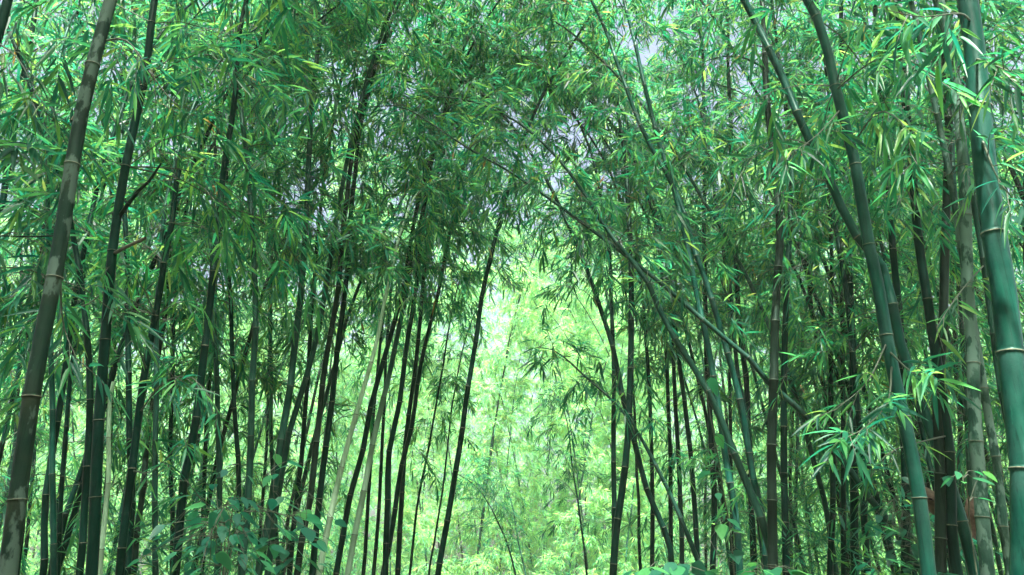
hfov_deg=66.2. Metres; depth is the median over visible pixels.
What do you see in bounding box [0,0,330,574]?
bamboo
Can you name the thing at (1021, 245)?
bamboo
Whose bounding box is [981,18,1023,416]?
bamboo
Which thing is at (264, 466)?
bamboo
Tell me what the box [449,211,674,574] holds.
bamboo
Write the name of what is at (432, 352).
bamboo
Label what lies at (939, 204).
bamboo
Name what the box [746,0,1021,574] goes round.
bamboo
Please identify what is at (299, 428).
bamboo
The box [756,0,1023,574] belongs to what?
bamboo
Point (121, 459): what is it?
bamboo
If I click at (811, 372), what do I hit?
bamboo
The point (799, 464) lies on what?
bamboo
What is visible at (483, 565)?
bamboo
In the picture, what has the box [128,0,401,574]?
bamboo
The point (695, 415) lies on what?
bamboo
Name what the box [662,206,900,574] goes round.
bamboo
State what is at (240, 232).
bamboo
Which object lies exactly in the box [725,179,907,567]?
bamboo
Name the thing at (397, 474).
bamboo
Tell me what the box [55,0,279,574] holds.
bamboo
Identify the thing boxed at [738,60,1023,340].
bamboo
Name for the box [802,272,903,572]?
bamboo
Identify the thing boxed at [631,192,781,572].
bamboo
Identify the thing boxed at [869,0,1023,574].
bamboo
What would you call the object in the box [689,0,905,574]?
bamboo
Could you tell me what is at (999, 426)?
bamboo
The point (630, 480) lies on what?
bamboo
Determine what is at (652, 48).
sky
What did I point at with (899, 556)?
bamboo
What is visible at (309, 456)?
bamboo
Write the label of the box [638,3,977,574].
bamboo
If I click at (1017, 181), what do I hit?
bamboo
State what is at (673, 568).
plant
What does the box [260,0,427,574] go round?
bamboo
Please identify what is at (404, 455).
bamboo
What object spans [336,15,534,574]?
bamboo
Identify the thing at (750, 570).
plant
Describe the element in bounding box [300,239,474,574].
bamboo
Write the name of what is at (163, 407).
bamboo
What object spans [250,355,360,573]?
bamboo
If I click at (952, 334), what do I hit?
bamboo
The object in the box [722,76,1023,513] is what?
bamboo
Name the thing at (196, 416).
bamboo
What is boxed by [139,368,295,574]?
bamboo
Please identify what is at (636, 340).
bamboo
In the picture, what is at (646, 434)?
bamboo
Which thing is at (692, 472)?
bamboo
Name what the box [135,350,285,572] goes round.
bamboo
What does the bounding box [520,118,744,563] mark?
bamboo
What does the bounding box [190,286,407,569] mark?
bamboo
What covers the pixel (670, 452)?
bamboo
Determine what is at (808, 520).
bamboo
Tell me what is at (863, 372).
bamboo
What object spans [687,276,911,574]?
bamboo
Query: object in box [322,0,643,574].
bamboo
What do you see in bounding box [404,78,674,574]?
bamboo
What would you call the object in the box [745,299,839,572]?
bamboo
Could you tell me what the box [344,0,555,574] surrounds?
bamboo
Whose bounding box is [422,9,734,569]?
bamboo
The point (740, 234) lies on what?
bamboo
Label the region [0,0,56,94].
bamboo
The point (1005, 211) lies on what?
bamboo
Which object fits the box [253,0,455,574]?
bamboo
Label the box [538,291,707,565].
bamboo
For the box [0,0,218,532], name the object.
bamboo
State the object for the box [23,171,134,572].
bamboo
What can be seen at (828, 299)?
bamboo
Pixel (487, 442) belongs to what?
bamboo
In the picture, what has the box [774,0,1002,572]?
bamboo
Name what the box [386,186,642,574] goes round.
bamboo
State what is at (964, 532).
bamboo
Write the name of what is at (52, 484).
bamboo
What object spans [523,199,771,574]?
bamboo
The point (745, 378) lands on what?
bamboo
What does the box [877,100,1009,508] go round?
bamboo
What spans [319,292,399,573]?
bamboo
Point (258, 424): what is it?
bamboo
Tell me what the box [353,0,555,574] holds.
bamboo
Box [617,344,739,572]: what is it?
bamboo
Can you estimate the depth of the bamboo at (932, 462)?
26.42 m
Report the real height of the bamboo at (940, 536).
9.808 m
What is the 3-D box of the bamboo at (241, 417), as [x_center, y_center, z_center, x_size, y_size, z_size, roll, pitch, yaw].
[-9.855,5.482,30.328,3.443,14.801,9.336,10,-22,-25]
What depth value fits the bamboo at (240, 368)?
7.89 m
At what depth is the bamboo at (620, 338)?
24.43 m
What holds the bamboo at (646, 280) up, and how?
on the ground
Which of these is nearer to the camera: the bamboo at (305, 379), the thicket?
the bamboo at (305, 379)
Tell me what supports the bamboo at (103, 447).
on the ground
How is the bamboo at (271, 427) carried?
on the ground
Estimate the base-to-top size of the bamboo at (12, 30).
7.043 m
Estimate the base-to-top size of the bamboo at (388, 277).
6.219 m
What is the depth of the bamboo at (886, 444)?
18.60 m
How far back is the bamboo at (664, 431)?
28.59 m
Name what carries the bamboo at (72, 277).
on the ground
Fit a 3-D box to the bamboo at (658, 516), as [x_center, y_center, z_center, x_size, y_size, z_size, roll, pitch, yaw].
[-0.857,0.191,9.714,5.647,9.128,2.022,-7,-21,19]
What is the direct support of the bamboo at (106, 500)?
on the ground
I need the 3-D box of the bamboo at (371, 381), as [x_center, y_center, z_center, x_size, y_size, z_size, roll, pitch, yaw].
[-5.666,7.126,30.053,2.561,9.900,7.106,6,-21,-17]
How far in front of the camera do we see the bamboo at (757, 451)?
22.33 m
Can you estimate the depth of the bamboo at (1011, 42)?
8.09 m
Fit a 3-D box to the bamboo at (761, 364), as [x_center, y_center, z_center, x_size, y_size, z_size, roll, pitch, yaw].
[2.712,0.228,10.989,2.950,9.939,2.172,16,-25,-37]
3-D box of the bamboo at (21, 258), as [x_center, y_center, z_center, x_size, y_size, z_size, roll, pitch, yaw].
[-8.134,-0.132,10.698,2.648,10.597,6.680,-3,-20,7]
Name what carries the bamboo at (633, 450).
on the ground
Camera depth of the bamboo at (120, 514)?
10.95 m
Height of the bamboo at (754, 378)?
9.931 m
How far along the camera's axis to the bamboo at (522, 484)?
27.08 m
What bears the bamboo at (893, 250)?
on the ground
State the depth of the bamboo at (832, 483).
8.32 m
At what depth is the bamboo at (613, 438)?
9.89 m
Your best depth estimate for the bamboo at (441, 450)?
32.38 m
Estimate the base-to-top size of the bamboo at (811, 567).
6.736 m
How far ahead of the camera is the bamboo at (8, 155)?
3.94 m
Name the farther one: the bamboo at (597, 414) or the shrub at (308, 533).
the bamboo at (597, 414)
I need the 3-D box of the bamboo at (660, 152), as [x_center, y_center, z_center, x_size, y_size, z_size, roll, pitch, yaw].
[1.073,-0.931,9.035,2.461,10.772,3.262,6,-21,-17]
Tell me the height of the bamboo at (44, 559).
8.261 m
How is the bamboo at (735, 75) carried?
on the ground
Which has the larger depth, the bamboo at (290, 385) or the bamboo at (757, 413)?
the bamboo at (757, 413)
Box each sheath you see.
[925,487,934,514]
[964,495,975,539]
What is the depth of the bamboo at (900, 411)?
4.15 m
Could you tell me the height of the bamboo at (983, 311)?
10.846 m
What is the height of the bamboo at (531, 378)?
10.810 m
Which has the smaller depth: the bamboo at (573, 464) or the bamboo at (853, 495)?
the bamboo at (853, 495)
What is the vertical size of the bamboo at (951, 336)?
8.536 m
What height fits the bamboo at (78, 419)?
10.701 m
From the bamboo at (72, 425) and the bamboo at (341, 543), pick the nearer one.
the bamboo at (341, 543)
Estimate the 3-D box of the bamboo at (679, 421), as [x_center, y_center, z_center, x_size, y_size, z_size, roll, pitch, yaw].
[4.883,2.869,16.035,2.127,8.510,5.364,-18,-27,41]
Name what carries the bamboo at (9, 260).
on the ground
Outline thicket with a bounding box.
[0,249,1009,549]
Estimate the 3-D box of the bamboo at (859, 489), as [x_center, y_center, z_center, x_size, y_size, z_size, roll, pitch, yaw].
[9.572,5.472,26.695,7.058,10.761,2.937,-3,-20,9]
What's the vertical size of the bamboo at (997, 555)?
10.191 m
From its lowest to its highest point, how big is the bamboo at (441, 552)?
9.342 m
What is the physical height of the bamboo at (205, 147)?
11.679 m
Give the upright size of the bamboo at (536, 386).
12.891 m
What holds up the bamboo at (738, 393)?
on the ground
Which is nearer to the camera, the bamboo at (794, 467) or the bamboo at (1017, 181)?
the bamboo at (1017, 181)
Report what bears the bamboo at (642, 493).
on the ground
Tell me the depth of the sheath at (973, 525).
5.26 m
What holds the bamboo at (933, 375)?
on the ground
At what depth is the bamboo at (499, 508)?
15.64 m
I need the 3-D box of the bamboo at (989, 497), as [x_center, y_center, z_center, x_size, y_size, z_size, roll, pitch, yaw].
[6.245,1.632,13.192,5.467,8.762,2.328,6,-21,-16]
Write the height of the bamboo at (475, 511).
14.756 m
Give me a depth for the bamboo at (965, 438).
7.22 m
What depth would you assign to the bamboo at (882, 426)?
21.10 m
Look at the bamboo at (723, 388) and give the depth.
14.20 m
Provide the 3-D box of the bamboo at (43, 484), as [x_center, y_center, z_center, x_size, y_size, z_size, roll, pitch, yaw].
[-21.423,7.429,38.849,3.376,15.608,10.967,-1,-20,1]
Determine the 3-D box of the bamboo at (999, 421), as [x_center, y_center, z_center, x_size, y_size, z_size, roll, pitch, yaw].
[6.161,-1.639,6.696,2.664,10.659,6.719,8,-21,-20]
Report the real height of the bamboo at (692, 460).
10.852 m
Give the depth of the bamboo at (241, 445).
28.94 m
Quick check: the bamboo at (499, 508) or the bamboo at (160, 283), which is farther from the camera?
the bamboo at (499, 508)
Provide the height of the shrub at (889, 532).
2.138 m
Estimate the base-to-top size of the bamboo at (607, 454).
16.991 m
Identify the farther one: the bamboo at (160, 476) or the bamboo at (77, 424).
the bamboo at (77, 424)
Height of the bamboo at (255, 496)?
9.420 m
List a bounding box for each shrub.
[127,461,337,574]
[252,454,346,574]
[851,459,999,574]
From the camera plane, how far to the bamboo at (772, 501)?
7.28 m
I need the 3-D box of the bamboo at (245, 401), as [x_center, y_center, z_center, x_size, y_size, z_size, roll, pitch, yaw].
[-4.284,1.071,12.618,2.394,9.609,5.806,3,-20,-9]
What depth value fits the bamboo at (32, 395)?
3.29 m
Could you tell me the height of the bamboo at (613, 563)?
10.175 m
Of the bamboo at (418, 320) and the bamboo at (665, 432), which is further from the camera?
the bamboo at (665, 432)
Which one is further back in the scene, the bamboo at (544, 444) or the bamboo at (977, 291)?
the bamboo at (544, 444)
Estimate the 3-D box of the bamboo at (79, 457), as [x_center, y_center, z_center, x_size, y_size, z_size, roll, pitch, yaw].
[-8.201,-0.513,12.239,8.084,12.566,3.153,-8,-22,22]
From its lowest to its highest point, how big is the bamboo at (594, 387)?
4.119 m
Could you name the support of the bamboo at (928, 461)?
on the ground
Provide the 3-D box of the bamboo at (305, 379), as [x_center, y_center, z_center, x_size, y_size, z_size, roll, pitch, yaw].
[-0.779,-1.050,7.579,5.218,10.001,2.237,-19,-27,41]
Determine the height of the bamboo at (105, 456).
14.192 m
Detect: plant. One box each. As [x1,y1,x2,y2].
[623,560,715,574]
[737,561,810,574]
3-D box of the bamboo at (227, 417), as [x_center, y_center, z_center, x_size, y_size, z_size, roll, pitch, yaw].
[-2.475,0.869,10.200,2.035,8.145,5.134,-5,-21,14]
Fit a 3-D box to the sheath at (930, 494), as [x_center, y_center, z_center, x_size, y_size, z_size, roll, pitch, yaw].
[2.795,1.422,5.221,0.172,0.200,0.064,0,-20,0]
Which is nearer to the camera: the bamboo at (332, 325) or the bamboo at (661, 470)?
the bamboo at (332, 325)
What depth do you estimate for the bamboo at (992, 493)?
10.85 m
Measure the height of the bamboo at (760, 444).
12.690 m
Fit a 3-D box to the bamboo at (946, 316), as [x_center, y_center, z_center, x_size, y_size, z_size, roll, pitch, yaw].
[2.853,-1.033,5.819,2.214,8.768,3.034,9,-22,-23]
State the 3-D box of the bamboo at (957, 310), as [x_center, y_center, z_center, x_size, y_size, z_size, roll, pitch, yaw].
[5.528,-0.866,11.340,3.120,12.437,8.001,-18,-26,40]
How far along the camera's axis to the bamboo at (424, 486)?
31.10 m
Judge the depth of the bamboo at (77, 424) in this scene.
23.80 m
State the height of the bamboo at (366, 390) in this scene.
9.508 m
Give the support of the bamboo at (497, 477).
on the ground
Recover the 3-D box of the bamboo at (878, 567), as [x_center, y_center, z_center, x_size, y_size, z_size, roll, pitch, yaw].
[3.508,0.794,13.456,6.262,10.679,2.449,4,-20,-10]
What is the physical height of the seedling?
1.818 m
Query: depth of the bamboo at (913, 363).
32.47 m
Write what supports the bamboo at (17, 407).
on the ground
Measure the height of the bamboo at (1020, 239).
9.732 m
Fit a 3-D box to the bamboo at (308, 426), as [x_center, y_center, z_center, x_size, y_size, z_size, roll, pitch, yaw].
[-2.256,1.280,14.691,2.415,10.533,6.176,-10,-22,26]
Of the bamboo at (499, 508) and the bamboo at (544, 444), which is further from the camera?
the bamboo at (544, 444)
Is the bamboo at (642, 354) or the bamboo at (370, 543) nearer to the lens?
the bamboo at (642, 354)
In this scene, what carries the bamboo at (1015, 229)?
on the ground
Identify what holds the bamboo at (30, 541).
on the ground
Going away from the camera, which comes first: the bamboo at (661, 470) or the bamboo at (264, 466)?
the bamboo at (264, 466)
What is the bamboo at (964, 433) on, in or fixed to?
on the ground
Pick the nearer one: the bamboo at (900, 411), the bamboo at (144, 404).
the bamboo at (900, 411)
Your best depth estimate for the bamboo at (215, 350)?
7.00 m
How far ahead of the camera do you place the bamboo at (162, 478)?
24.21 m
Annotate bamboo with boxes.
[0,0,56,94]
[0,0,95,543]
[0,0,122,574]
[0,0,125,360]
[0,0,180,574]
[0,0,188,569]
[0,0,189,574]
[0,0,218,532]
[0,0,221,424]
[0,0,239,574]
[0,0,257,574]
[0,0,312,574]
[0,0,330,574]
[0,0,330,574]
[0,0,365,574]
[0,0,396,574]
[0,0,418,574]
[0,0,502,574]
[0,2,142,540]
[0,61,139,532]
[0,98,167,572]
[0,108,77,574]
[0,112,135,573]
[0,130,361,573]
[0,138,65,488]
[0,178,167,409]
[0,181,181,568]
[0,213,117,574]
[0,218,39,544]
[0,232,263,476]
[0,362,97,532]
[1,75,227,574]
[1,226,142,455]
[4,380,138,486]
[6,262,177,572]
[13,126,296,574]
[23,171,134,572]
[26,46,302,574]
[27,323,122,558]
[30,220,184,573]
[34,129,265,574]
[37,333,200,563]
[48,323,280,573]
[54,0,351,574]
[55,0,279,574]
[65,0,322,572]
[67,304,125,559]
[68,308,192,574]
[84,0,414,574]
[98,381,114,574]
[112,0,398,574]
[113,139,314,574]
[115,114,408,570]
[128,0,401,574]
[134,0,456,564]
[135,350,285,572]
[139,0,358,574]
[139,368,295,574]
[140,306,339,574]
[151,33,367,511]
[151,228,444,574]
[178,303,283,574]
[188,288,341,573]
[190,161,383,574]
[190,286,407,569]
[193,223,338,574]
[195,0,434,574]
[204,213,294,574]
[207,241,282,573]
[210,54,650,574]
[213,0,373,574]
[219,314,332,572]
[221,0,502,574]
[225,415,289,573]
[229,141,507,561]
[234,0,472,574]
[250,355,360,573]
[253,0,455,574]
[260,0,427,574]
[263,335,429,574]
[265,30,673,561]
[266,5,426,574]
[269,120,571,574]
[295,136,530,574]
[300,136,492,574]
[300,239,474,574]
[317,138,436,574]
[319,278,506,574]
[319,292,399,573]
[321,286,521,574]
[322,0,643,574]
[325,180,578,574]
[325,199,478,574]
[332,335,394,574]
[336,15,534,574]
[339,38,580,574]
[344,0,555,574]
[350,0,603,574]
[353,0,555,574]
[359,76,919,574]
[366,59,780,574]
[367,304,431,574]
[377,356,507,574]
[379,0,838,574]
[379,290,491,574]
[380,121,576,574]
[382,354,466,574]
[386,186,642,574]
[399,0,655,574]
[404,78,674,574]
[405,455,530,574]
[412,224,612,574]
[419,0,840,574]
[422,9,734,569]
[433,0,740,545]
[444,257,665,574]
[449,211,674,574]
[450,224,701,574]
[450,288,572,574]
[451,35,731,557]
[458,23,847,572]
[460,454,530,574]
[464,52,702,541]
[465,170,777,559]
[481,253,626,574]
[487,118,671,570]
[495,347,642,574]
[510,380,627,574]
[512,0,767,569]
[512,228,622,574]
[518,319,576,574]
[518,321,700,560]
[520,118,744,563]
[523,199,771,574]
[536,26,716,574]
[536,275,634,574]
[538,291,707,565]
[544,184,626,574]
[545,354,710,567]
[548,229,662,574]
[560,0,760,573]
[571,185,698,574]
[572,196,826,564]
[575,258,744,573]
[576,281,741,574]
[577,248,745,573]
[578,123,976,574]
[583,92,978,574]
[585,79,900,574]
[595,0,823,574]
[606,0,783,569]
[610,26,880,574]
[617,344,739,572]
[618,262,674,564]
[621,29,1023,533]
[622,382,671,559]
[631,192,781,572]
[632,196,947,574]
[634,0,998,574]
[634,323,825,556]
[636,301,742,570]
[636,345,779,574]
[638,0,1023,496]
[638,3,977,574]
[647,229,815,574]
[651,203,884,574]
[652,0,827,574]
[655,0,937,574]
[655,264,782,568]
[658,0,979,574]
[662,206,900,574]
[662,226,803,535]
[672,0,903,569]
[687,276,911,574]
[688,314,899,570]
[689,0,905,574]
[689,297,839,574]
[697,0,1009,491]
[699,139,933,554]
[705,17,906,574]
[707,165,789,574]
[710,207,996,548]
[717,0,994,569]
[717,0,999,574]
[721,344,787,571]
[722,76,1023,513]
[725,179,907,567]
[730,0,938,574]
[736,131,1009,534]
[736,236,840,573]
[737,122,1023,332]
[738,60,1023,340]
[739,236,883,574]
[740,297,912,551]
[743,1,960,574]
[745,283,863,574]
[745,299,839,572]
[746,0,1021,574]
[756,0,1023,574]
[759,87,1003,572]
[763,0,1023,573]
[764,193,900,568]
[765,333,817,573]
[766,286,1006,574]
[768,0,1023,247]
[771,0,1009,574]
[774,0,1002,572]
[779,0,1023,328]
[784,170,1023,433]
[789,1,1020,510]
[800,0,1023,274]
[801,146,1023,574]
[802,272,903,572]
[804,143,1008,557]
[808,162,1022,574]
[820,0,1023,520]
[821,110,1009,559]
[822,78,1023,319]
[822,250,999,562]
[834,0,1023,424]
[844,0,1023,574]
[851,0,1023,574]
[862,1,1023,555]
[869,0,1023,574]
[874,15,1023,482]
[877,0,1023,565]
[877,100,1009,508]
[877,220,1003,569]
[883,202,1021,553]
[883,329,1007,458]
[931,306,1023,573]
[934,165,1021,252]
[950,0,1023,459]
[950,393,1009,512]
[955,268,1023,566]
[973,241,1023,571]
[980,5,1023,180]
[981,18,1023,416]
[987,0,1023,183]
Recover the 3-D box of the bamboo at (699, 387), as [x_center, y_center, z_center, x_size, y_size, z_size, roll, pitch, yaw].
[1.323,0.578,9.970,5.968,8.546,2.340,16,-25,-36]
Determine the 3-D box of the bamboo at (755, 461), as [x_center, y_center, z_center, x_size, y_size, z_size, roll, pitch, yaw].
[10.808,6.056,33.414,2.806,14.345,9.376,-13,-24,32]
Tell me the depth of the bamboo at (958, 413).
10.65 m
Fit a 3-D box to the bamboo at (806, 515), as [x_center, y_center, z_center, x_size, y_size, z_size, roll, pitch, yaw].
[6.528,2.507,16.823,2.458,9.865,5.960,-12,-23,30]
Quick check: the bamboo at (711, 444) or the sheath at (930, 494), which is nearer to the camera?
the sheath at (930, 494)
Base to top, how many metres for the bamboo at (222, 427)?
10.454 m
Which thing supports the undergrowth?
on the ground
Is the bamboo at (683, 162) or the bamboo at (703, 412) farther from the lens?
the bamboo at (703, 412)
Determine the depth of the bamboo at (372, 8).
7.15 m
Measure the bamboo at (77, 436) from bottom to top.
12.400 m
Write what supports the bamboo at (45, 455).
on the ground
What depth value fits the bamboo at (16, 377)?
8.27 m
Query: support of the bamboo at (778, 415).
on the ground
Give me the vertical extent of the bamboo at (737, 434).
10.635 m
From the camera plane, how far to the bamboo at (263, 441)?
26.94 m
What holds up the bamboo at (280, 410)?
on the ground
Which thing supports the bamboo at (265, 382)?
on the ground
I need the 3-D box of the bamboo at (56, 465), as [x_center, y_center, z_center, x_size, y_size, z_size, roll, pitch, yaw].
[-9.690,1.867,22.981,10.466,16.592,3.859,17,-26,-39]
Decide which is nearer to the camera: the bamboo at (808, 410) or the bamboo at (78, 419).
the bamboo at (808, 410)
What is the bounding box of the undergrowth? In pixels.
[0,452,1009,574]
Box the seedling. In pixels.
[941,470,997,574]
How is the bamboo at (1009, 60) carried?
on the ground
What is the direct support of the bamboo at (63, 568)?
on the ground
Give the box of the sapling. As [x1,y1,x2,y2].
[697,372,746,574]
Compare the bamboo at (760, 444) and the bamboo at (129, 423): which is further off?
the bamboo at (760, 444)
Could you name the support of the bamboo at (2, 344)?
on the ground
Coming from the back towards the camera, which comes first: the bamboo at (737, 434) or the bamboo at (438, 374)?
the bamboo at (438, 374)
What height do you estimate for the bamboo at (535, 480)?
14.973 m
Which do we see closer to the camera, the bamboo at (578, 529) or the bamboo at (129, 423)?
the bamboo at (129, 423)
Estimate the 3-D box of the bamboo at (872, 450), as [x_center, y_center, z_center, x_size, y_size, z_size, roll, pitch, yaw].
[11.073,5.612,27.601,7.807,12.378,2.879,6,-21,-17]
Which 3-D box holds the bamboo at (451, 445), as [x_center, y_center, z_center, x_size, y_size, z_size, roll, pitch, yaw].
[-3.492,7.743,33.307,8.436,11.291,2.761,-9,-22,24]
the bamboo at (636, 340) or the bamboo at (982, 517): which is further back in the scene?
the bamboo at (636, 340)
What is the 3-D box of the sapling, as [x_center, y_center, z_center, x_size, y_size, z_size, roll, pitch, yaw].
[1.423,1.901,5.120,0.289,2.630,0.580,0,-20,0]
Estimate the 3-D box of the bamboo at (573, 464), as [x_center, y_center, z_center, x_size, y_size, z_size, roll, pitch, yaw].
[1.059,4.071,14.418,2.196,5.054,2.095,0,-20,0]
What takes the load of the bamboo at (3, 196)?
on the ground
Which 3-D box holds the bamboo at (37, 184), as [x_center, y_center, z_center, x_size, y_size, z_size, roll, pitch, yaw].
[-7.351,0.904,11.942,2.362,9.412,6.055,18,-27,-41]
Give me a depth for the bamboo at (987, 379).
16.76 m
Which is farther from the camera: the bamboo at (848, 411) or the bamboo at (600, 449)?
the bamboo at (600, 449)
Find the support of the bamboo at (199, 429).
on the ground
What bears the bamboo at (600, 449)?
on the ground
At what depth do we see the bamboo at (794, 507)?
12.13 m
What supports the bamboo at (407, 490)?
on the ground
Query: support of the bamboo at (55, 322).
on the ground
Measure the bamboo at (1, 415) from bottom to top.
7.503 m
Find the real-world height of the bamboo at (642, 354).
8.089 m
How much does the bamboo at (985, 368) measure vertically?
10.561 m
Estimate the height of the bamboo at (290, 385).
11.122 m
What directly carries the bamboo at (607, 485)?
on the ground
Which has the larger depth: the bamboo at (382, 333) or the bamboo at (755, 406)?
the bamboo at (755, 406)
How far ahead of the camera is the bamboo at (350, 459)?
21.10 m
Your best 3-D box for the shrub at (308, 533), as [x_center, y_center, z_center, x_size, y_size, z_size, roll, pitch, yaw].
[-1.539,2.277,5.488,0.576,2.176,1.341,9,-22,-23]
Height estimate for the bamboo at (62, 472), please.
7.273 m
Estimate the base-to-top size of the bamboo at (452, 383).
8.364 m
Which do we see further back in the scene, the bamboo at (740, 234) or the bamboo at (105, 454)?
the bamboo at (105, 454)
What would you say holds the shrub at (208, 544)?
on the ground
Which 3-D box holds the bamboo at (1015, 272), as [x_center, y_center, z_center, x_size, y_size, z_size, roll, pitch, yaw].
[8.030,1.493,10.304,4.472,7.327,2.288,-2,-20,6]
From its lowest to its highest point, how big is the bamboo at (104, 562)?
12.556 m
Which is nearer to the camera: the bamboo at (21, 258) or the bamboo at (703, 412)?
the bamboo at (21, 258)
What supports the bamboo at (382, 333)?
on the ground
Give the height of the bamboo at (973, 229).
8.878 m
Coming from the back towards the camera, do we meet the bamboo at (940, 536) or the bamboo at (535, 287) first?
the bamboo at (535, 287)
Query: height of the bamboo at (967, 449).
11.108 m
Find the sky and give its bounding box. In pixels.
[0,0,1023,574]
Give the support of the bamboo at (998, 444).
on the ground
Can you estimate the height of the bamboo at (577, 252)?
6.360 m
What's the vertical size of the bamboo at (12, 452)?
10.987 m
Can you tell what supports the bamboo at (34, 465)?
on the ground

